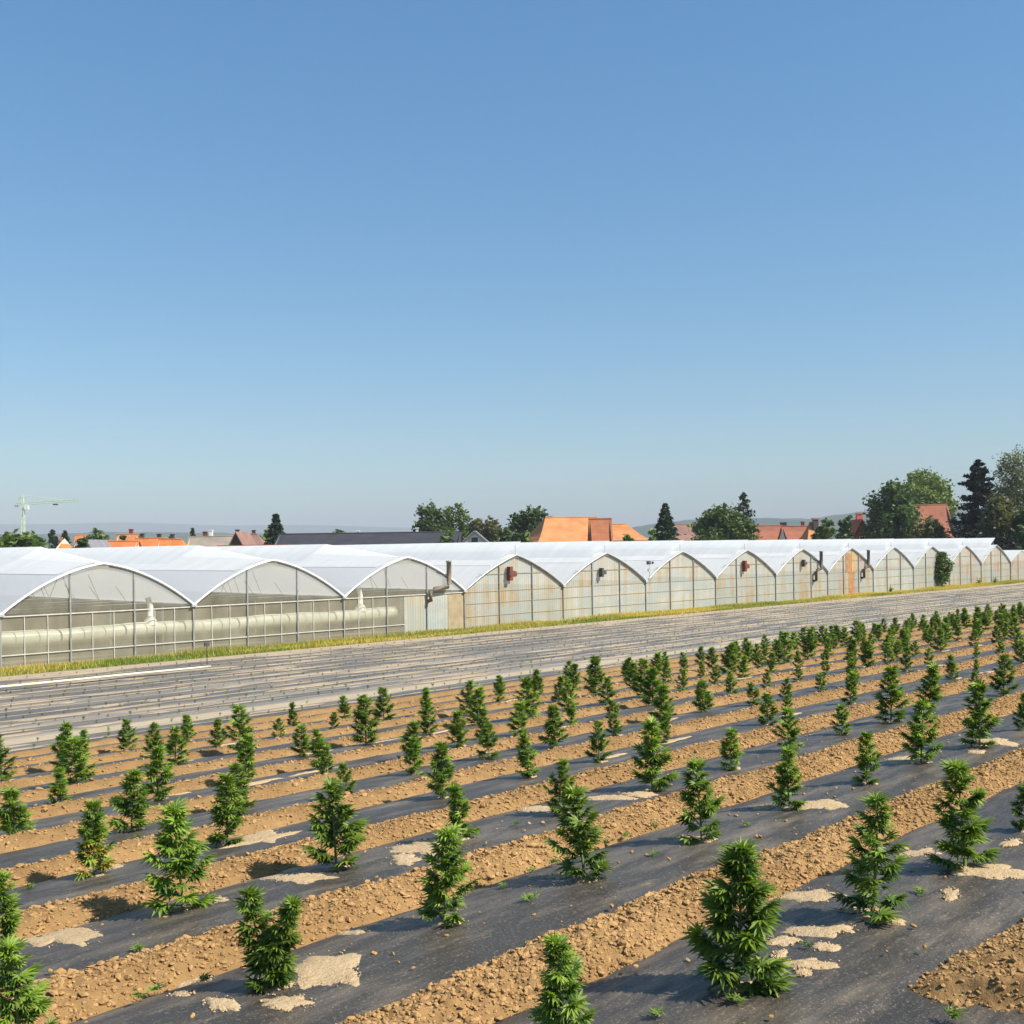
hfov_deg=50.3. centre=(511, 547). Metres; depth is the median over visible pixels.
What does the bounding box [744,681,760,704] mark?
hemp plant
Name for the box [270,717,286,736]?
hemp plant
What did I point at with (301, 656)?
mulch film
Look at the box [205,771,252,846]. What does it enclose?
hemp plant
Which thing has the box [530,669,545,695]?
hemp plant
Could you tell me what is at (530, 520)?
tree
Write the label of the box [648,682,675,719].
hemp plant
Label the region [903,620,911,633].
hemp plant
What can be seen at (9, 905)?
hemp plant
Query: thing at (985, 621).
hemp plant
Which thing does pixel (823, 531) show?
tree
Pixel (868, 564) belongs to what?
flue pipe
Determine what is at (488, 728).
hemp plant
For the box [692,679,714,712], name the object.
hemp plant
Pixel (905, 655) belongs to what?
hemp plant
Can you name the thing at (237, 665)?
mulch film
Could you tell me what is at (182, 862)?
hemp plant
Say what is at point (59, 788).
hemp plant
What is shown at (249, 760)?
hemp plant
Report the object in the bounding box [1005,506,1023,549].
tree
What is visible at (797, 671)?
hemp plant
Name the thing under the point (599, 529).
house
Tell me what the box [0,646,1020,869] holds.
mulch film
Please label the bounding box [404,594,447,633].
sheet door
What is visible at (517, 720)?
hemp plant
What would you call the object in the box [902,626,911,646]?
hemp plant
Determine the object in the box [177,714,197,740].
hemp plant
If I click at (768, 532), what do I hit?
house
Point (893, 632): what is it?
hemp plant
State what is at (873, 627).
hemp plant
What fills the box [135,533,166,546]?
house
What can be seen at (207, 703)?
mulch film
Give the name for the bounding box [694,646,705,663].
hemp plant
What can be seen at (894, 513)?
tree
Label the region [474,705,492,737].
hemp plant
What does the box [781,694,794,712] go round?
hemp plant
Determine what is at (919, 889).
weed
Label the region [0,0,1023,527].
sky
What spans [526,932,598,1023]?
hemp plant
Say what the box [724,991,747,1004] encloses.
weed
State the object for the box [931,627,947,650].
hemp plant
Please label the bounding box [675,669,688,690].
hemp plant
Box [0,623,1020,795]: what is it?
mulch film
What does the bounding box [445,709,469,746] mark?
hemp plant
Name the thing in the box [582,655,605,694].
hemp plant
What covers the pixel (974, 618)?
hemp plant
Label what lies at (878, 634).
hemp plant
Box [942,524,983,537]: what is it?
bush
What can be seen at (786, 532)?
house
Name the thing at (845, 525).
tree
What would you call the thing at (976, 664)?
hemp plant
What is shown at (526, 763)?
hemp plant
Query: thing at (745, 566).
gable fan
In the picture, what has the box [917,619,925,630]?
hemp plant
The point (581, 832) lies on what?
hemp plant
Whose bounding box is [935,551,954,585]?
shrub
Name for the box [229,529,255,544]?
house
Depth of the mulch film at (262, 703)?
34.89 m
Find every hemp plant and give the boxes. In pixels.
[0,732,19,781]
[0,785,36,834]
[0,868,23,961]
[0,933,59,1023]
[43,767,70,804]
[46,720,77,771]
[52,735,100,784]
[71,798,116,880]
[73,728,92,756]
[106,766,153,831]
[116,717,138,749]
[136,796,222,917]
[139,722,165,758]
[141,742,176,800]
[163,725,190,764]
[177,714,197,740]
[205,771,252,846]
[206,718,225,745]
[220,704,257,750]
[225,761,255,806]
[231,881,306,992]
[235,733,257,780]
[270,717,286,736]
[286,701,300,725]
[290,724,311,756]
[300,776,370,868]
[308,727,329,767]
[314,743,334,774]
[328,711,339,729]
[330,761,356,794]
[337,694,351,718]
[349,694,381,743]
[370,686,396,721]
[395,718,424,758]
[402,735,425,774]
[415,822,484,926]
[416,686,435,714]
[417,702,439,734]
[425,741,458,797]
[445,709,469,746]
[445,781,480,837]
[454,679,475,714]
[464,683,489,723]
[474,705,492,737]
[475,722,500,759]
[492,675,506,694]
[494,676,505,702]
[506,700,528,735]
[513,674,542,718]
[514,731,541,777]
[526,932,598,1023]
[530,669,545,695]
[537,703,568,746]
[541,757,575,814]
[542,784,614,880]
[550,673,565,701]
[557,678,579,710]
[562,660,574,682]
[564,696,578,724]
[565,663,581,690]
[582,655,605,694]
[584,720,613,762]
[597,676,616,703]
[604,698,620,718]
[604,712,623,735]
[620,657,632,681]
[620,658,628,676]
[625,661,637,687]
[630,657,656,696]
[630,714,680,789]
[638,667,662,704]
[648,651,663,676]
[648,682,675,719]
[658,703,672,723]
[658,711,671,742]
[659,661,672,683]
[660,651,670,669]
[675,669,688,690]
[675,752,725,844]
[678,651,689,671]
[679,836,797,997]
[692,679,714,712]
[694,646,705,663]
[696,661,705,676]
[703,647,719,667]
[708,666,723,684]
[716,727,744,769]
[717,641,739,673]
[724,670,739,693]
[730,642,741,664]
[736,655,751,677]
[741,637,748,654]
[743,641,754,661]
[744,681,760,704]
[751,643,765,667]
[757,691,778,724]
[759,672,771,687]
[760,643,769,659]
[761,634,771,648]
[765,651,776,672]
[765,742,807,810]
[768,639,786,664]
[770,706,803,749]
[774,630,795,661]
[778,678,793,698]
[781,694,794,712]
[790,631,799,649]
[791,665,803,680]
[792,650,803,666]
[795,627,819,657]
[797,626,806,643]
[809,626,817,636]
[814,625,829,645]
[814,671,827,690]
[820,649,830,664]
[820,660,830,675]
[823,636,833,655]
[828,625,833,637]
[830,633,838,648]
[830,789,911,924]
[831,704,851,734]
[832,625,843,642]
[838,626,849,646]
[840,671,858,704]
[843,637,858,659]
[845,651,860,670]
[845,661,860,683]
[847,636,852,651]
[849,620,864,639]
[851,730,883,784]
[855,631,863,644]
[858,637,866,657]
[860,623,866,636]
[860,640,875,666]
[867,633,875,648]
[870,623,877,637]
[871,664,909,721]
[872,623,883,640]
[879,634,893,652]
[879,642,895,663]
[880,618,887,632]
[884,628,894,644]
[889,617,899,633]
[889,624,896,638]
[891,639,903,659]
[897,628,910,650]
[898,646,914,670]
[898,697,945,761]
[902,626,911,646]
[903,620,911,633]
[907,617,914,631]
[910,612,918,627]
[910,640,919,655]
[912,661,944,710]
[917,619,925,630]
[921,614,927,624]
[922,628,928,639]
[923,647,934,664]
[923,757,1002,870]
[925,628,935,644]
[929,616,937,631]
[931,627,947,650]
[935,613,940,627]
[939,617,950,635]
[940,623,952,642]
[945,654,960,678]
[949,614,954,625]
[951,619,961,634]
[951,627,961,639]
[954,608,961,619]
[957,677,1002,746]
[961,608,970,626]
[967,629,979,645]
[968,671,979,691]
[970,616,976,630]
[970,618,981,635]
[971,643,980,657]
[972,658,980,672]
[973,605,983,621]
[974,620,985,637]
[980,612,992,629]
[984,604,992,615]
[986,607,993,619]
[987,653,1021,695]
[990,625,1002,642]
[992,610,1000,622]
[993,613,1003,632]
[995,640,1006,653]
[999,604,1006,612]
[1001,622,1009,640]
[1003,612,1014,626]
[1006,616,1020,637]
[1008,782,1023,830]
[1009,607,1018,618]
[1010,691,1023,729]
[1011,632,1023,648]
[1012,639,1023,661]
[1016,604,1023,618]
[1018,609,1023,622]
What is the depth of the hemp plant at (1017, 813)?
8.00 m
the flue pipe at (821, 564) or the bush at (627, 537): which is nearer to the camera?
the flue pipe at (821, 564)
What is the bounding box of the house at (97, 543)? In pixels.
[87,539,110,547]
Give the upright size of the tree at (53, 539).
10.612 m
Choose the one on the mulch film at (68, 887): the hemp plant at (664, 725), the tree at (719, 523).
the hemp plant at (664, 725)
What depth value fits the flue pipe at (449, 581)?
65.78 m
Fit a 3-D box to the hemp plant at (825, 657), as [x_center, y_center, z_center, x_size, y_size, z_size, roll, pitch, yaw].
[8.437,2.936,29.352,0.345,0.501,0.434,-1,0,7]
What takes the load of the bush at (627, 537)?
on the ground at (148, 722)
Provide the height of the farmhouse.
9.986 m
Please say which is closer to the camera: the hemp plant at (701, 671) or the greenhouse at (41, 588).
the hemp plant at (701, 671)
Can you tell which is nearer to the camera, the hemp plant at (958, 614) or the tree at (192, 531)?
the hemp plant at (958, 614)
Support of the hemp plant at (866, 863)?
on the mulch film at (869, 980)
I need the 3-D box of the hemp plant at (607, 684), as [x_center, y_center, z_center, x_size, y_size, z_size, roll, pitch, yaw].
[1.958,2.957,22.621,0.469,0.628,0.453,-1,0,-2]
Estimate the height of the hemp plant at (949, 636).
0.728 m
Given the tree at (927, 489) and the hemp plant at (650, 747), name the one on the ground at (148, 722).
the tree at (927, 489)
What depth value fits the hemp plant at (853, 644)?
30.17 m
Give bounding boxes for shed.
[274,528,462,544]
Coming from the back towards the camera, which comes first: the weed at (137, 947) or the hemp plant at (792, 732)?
the hemp plant at (792, 732)
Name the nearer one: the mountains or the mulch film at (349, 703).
the mulch film at (349, 703)
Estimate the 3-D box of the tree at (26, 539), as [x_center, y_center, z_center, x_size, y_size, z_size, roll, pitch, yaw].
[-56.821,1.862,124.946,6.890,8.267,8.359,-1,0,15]
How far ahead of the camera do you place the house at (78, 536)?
208.89 m
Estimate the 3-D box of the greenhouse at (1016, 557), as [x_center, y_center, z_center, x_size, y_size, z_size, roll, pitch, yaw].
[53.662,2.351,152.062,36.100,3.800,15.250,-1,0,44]
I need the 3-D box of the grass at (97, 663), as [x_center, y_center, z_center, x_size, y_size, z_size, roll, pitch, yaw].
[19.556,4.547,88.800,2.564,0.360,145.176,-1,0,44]
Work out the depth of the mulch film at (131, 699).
42.14 m
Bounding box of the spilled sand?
[0,627,1023,1012]
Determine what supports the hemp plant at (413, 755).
on the mulch film at (12, 859)
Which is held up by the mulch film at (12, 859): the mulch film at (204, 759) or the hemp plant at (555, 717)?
the hemp plant at (555, 717)
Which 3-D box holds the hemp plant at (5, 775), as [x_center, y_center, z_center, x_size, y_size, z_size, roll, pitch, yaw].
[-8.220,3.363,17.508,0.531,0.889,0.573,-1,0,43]
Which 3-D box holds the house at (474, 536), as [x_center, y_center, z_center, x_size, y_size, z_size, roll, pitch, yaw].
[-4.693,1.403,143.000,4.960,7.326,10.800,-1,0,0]
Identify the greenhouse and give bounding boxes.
[0,538,1010,667]
[1003,550,1023,579]
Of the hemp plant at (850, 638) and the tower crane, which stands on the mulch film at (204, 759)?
the hemp plant at (850, 638)
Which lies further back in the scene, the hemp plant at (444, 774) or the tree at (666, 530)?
the tree at (666, 530)
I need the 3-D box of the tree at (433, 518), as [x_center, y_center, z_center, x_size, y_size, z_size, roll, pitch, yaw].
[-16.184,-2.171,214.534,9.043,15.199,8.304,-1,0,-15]
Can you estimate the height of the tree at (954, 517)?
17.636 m
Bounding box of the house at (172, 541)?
[157,534,187,545]
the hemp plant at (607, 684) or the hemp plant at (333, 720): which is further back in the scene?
the hemp plant at (607, 684)
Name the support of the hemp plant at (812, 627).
on the mulch film at (286, 719)
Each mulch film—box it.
[0,584,1023,683]
[0,586,1022,684]
[0,587,1023,690]
[0,588,1023,694]
[0,590,1022,698]
[0,591,1023,702]
[0,593,1022,707]
[0,594,1023,711]
[0,595,1022,716]
[0,597,1023,720]
[0,599,1023,725]
[0,600,1021,730]
[0,602,1018,735]
[0,619,1018,780]
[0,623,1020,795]
[0,627,1023,809]
[0,634,1023,835]
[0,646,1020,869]
[0,657,1021,915]
[0,675,1023,988]
[2,603,1023,739]
[2,608,1010,750]
[2,619,970,760]
[2,619,992,769]
[4,611,1007,752]
[12,610,1008,749]
[69,712,1023,1023]
[493,782,1023,1023]
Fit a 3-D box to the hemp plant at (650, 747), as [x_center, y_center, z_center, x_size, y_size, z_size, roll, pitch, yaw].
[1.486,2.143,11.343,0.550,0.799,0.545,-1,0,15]
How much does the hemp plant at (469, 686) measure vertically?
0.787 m
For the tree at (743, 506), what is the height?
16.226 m
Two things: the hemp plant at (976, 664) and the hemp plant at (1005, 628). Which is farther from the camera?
the hemp plant at (1005, 628)
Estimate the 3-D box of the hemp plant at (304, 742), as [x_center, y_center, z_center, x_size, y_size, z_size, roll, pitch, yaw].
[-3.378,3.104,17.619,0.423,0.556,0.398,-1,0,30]
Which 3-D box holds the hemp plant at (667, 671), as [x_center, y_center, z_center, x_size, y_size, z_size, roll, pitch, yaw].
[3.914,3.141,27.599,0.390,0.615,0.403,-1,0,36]
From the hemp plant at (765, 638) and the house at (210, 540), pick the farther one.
the house at (210, 540)
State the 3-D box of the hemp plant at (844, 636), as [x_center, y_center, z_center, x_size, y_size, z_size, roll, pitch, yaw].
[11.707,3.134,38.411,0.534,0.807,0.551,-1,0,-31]
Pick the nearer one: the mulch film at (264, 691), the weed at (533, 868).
the weed at (533, 868)
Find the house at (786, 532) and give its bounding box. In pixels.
[777,522,807,539]
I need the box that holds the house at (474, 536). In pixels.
[461,530,488,542]
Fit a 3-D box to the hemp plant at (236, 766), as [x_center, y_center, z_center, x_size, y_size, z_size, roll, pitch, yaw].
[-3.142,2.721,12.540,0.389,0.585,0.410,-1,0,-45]
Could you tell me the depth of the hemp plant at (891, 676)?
15.31 m
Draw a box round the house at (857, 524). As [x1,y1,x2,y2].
[847,513,868,538]
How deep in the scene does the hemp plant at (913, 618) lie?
51.01 m
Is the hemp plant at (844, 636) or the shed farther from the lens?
the shed
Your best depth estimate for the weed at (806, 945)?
5.73 m
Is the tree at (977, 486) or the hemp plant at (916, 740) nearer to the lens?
the hemp plant at (916, 740)
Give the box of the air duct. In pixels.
[2,587,397,646]
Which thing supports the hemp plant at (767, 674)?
on the mulch film at (53, 821)
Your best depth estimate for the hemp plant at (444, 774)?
11.94 m
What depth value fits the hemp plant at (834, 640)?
37.41 m
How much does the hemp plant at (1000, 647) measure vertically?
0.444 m
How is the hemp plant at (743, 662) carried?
on the mulch film at (116, 789)
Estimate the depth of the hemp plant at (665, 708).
17.05 m
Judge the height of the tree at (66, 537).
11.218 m
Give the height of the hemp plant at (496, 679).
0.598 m
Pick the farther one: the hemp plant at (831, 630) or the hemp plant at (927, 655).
the hemp plant at (831, 630)
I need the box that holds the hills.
[0,507,1014,547]
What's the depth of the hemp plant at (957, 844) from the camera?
7.05 m
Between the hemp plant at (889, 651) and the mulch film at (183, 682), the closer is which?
the hemp plant at (889, 651)
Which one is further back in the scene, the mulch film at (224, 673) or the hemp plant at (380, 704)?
the mulch film at (224, 673)
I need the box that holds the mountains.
[0,522,512,534]
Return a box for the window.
[471,537,478,541]
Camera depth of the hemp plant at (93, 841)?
9.29 m
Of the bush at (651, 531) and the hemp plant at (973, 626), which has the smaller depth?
the hemp plant at (973, 626)
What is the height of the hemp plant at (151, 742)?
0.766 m
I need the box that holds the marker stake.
[204,642,209,663]
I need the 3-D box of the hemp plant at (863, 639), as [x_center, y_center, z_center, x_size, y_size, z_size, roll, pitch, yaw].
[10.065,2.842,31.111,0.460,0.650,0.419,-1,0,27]
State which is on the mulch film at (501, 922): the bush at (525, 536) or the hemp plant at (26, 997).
the hemp plant at (26, 997)
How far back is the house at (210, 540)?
203.84 m
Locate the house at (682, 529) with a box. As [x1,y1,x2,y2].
[674,524,698,540]
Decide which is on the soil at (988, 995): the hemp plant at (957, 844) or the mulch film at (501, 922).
the mulch film at (501, 922)
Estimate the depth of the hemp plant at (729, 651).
29.24 m
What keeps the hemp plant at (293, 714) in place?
on the mulch film at (200, 739)
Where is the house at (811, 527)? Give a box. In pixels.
[800,518,818,539]
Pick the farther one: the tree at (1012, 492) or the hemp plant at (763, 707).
the tree at (1012, 492)
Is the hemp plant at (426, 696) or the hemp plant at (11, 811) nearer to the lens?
the hemp plant at (11, 811)
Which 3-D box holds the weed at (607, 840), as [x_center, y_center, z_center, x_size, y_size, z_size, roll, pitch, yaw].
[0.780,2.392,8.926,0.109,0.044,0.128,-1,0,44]
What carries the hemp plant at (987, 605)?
on the mulch film at (286, 719)
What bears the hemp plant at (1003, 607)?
on the mulch film at (200, 739)
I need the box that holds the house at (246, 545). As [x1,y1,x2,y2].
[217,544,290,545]
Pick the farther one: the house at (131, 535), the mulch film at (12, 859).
the house at (131, 535)
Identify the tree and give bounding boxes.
[0,528,51,548]
[47,529,58,548]
[59,530,72,546]
[72,537,89,547]
[85,528,109,539]
[117,535,126,539]
[190,528,195,535]
[260,530,269,541]
[263,513,284,544]
[333,529,345,532]
[411,499,449,531]
[436,529,455,542]
[441,502,472,539]
[465,518,488,537]
[483,515,502,541]
[506,504,551,541]
[653,503,680,540]
[683,502,762,540]
[731,492,756,523]
[810,518,837,539]
[833,515,854,538]
[859,477,923,538]
[901,466,961,516]
[909,514,949,538]
[946,459,1010,569]
[946,485,956,526]
[974,493,1015,563]
[987,444,1023,526]
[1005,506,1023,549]
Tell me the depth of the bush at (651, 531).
164.93 m
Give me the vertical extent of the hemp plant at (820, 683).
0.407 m
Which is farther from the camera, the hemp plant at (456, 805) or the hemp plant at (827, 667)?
the hemp plant at (827, 667)
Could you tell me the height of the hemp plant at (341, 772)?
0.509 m
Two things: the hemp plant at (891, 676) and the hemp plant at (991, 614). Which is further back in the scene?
the hemp plant at (991, 614)
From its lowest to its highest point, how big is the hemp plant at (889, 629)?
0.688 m
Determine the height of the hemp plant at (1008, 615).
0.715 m
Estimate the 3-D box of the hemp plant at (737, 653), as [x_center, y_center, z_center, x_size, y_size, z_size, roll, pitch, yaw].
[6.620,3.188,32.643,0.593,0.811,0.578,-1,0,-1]
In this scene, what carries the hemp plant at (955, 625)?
on the mulch film at (204, 759)
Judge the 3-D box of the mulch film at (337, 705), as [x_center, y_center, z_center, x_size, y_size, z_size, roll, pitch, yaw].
[10.067,4.163,45.176,1.440,0.186,68.000,-1,0,44]
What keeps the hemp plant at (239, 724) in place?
on the mulch film at (204, 759)
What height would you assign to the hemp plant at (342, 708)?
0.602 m
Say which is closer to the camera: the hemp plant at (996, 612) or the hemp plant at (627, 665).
the hemp plant at (627, 665)
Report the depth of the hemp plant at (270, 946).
5.83 m
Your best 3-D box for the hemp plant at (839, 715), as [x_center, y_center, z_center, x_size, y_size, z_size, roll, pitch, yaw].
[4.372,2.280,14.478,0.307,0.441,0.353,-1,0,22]
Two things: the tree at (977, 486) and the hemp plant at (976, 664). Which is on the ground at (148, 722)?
the tree at (977, 486)
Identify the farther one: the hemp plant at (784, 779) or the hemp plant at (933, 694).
the hemp plant at (933, 694)
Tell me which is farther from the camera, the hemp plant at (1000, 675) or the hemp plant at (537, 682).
the hemp plant at (537, 682)
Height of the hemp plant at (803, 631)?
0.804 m
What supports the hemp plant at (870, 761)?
on the mulch film at (501, 922)
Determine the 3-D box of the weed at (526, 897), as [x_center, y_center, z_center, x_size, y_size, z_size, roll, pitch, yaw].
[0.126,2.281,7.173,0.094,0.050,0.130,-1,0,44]
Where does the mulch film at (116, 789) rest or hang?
on the ground at (148, 722)
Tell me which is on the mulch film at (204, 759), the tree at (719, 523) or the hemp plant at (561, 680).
the hemp plant at (561, 680)
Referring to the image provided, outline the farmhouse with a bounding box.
[518,517,596,541]
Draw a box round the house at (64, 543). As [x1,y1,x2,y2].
[57,537,71,547]
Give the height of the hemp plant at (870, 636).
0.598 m
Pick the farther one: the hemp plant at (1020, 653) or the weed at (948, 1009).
the hemp plant at (1020, 653)
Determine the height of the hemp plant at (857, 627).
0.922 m
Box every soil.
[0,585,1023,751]
[0,611,1023,1023]
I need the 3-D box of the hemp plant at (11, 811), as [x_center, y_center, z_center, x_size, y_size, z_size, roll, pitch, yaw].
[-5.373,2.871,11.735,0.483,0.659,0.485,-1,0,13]
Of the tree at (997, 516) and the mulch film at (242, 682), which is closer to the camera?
the mulch film at (242, 682)
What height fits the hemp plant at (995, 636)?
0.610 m
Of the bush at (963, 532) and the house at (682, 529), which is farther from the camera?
the house at (682, 529)
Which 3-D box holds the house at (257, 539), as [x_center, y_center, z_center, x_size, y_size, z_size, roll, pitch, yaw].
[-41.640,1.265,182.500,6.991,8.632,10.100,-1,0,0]
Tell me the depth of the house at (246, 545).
152.91 m
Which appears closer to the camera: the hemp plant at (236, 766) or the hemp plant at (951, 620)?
the hemp plant at (236, 766)
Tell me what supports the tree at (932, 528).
on the ground at (148, 722)
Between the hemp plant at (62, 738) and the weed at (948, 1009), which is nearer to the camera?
the weed at (948, 1009)
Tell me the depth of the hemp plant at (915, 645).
30.09 m
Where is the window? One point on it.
(473, 539)
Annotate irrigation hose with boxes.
[0,665,210,687]
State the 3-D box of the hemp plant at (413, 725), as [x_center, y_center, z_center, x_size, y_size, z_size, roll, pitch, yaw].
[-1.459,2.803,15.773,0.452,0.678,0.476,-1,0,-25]
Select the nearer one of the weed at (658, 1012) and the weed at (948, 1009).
the weed at (948, 1009)
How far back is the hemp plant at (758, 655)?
30.53 m
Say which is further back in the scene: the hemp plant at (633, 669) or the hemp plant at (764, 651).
the hemp plant at (764, 651)
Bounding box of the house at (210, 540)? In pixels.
[187,530,232,546]
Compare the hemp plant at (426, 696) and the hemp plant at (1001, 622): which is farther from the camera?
the hemp plant at (1001, 622)
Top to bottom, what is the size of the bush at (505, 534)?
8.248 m
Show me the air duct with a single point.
(145, 628)
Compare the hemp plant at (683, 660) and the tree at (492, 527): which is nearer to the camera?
the hemp plant at (683, 660)
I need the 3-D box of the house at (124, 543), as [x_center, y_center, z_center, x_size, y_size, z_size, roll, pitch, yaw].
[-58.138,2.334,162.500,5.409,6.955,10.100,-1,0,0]
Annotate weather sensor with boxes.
[646,561,653,584]
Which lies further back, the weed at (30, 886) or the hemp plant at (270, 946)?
the weed at (30, 886)
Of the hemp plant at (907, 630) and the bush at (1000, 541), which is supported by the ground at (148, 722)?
the bush at (1000, 541)
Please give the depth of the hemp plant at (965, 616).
46.79 m
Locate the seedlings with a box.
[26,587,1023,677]
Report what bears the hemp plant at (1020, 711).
on the mulch film at (501, 922)
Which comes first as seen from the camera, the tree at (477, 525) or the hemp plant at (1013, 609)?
the hemp plant at (1013, 609)
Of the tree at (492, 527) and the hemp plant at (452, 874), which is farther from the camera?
the tree at (492, 527)
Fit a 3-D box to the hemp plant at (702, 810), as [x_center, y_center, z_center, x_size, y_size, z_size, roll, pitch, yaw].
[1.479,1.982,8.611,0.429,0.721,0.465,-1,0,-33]
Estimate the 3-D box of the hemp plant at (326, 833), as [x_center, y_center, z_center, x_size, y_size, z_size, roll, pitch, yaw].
[-1.419,2.216,8.789,0.564,0.792,0.531,-1,0,-4]
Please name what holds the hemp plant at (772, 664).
on the mulch film at (116, 789)
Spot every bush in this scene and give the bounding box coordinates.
[494,527,511,541]
[520,531,532,541]
[622,534,635,540]
[647,528,657,540]
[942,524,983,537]
[979,531,1021,572]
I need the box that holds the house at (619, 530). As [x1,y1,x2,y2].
[612,523,648,540]
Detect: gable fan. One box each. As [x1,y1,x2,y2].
[507,567,516,580]
[599,568,606,576]
[742,561,749,571]
[801,560,806,566]
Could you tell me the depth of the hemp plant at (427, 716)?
19.34 m
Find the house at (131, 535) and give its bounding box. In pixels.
[116,529,139,539]
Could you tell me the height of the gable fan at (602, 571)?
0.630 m
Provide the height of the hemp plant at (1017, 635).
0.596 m
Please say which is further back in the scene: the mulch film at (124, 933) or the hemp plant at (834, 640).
the hemp plant at (834, 640)
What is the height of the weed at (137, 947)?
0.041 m
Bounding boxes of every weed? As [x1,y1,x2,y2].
[21,882,35,889]
[128,941,144,951]
[129,989,151,998]
[144,982,166,991]
[199,970,215,981]
[499,881,507,887]
[522,891,539,900]
[528,865,535,872]
[549,856,560,862]
[602,837,614,842]
[646,1005,665,1016]
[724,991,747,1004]
[799,941,815,946]
[913,885,928,894]
[940,1004,965,1020]
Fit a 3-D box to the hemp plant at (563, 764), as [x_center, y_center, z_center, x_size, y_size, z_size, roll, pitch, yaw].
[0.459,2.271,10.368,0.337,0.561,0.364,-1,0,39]
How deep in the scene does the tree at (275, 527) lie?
174.29 m
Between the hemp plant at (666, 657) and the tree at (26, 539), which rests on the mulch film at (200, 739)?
the hemp plant at (666, 657)
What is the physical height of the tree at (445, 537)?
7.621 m
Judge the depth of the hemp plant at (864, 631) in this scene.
43.44 m
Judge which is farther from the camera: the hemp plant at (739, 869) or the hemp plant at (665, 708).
the hemp plant at (665, 708)
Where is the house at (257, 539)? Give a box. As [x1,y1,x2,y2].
[250,530,264,544]
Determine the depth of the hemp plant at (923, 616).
52.14 m
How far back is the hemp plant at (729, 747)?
12.29 m
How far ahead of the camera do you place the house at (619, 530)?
182.65 m
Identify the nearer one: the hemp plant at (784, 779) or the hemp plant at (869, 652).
the hemp plant at (784, 779)
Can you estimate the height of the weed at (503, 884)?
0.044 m
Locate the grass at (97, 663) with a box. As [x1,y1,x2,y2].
[0,579,1023,675]
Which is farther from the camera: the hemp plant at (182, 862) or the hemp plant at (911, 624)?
the hemp plant at (911, 624)
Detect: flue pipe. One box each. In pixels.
[426,561,451,602]
[813,551,822,581]
[861,550,869,578]
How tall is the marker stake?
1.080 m
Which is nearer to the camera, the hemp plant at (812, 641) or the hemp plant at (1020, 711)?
the hemp plant at (1020, 711)
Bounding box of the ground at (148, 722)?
[0,567,1023,749]
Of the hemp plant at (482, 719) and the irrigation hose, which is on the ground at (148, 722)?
the irrigation hose
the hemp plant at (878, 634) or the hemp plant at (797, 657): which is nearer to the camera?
the hemp plant at (797, 657)
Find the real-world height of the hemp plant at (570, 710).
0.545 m
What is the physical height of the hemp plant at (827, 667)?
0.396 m
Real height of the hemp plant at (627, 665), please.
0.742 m
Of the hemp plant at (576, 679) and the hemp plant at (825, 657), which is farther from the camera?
the hemp plant at (825, 657)
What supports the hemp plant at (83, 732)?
on the mulch film at (200, 739)
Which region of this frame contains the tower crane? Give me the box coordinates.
[15,495,78,534]
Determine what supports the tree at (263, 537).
on the ground at (148, 722)
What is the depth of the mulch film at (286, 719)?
25.72 m
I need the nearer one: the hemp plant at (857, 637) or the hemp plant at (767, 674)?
the hemp plant at (767, 674)
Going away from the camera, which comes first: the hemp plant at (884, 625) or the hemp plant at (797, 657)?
the hemp plant at (797, 657)
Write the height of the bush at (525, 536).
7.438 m
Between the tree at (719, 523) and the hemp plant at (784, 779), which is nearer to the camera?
the hemp plant at (784, 779)
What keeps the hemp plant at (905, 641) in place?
on the mulch film at (116, 789)
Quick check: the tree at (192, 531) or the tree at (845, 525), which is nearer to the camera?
the tree at (845, 525)
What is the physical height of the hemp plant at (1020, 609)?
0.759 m
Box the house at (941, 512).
[915,504,956,537]
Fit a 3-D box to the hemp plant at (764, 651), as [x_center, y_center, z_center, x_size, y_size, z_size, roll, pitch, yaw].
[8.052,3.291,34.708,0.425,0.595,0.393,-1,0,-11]
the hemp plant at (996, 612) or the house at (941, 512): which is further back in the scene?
the house at (941, 512)
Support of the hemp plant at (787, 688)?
on the mulch film at (12, 859)
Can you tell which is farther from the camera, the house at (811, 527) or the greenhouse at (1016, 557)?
the house at (811, 527)
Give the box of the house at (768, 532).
[752,522,787,539]
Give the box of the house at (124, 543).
[108,540,141,546]
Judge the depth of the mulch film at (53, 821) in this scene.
16.39 m
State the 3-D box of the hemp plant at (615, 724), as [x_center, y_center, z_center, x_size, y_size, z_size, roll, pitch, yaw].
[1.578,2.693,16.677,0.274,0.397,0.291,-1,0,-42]
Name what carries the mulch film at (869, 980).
on the soil at (988, 995)
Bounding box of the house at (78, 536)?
[74,535,86,542]
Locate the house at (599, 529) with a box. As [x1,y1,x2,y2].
[588,518,613,541]
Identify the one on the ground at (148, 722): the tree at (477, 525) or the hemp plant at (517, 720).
the tree at (477, 525)
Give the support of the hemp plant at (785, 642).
on the mulch film at (204, 759)

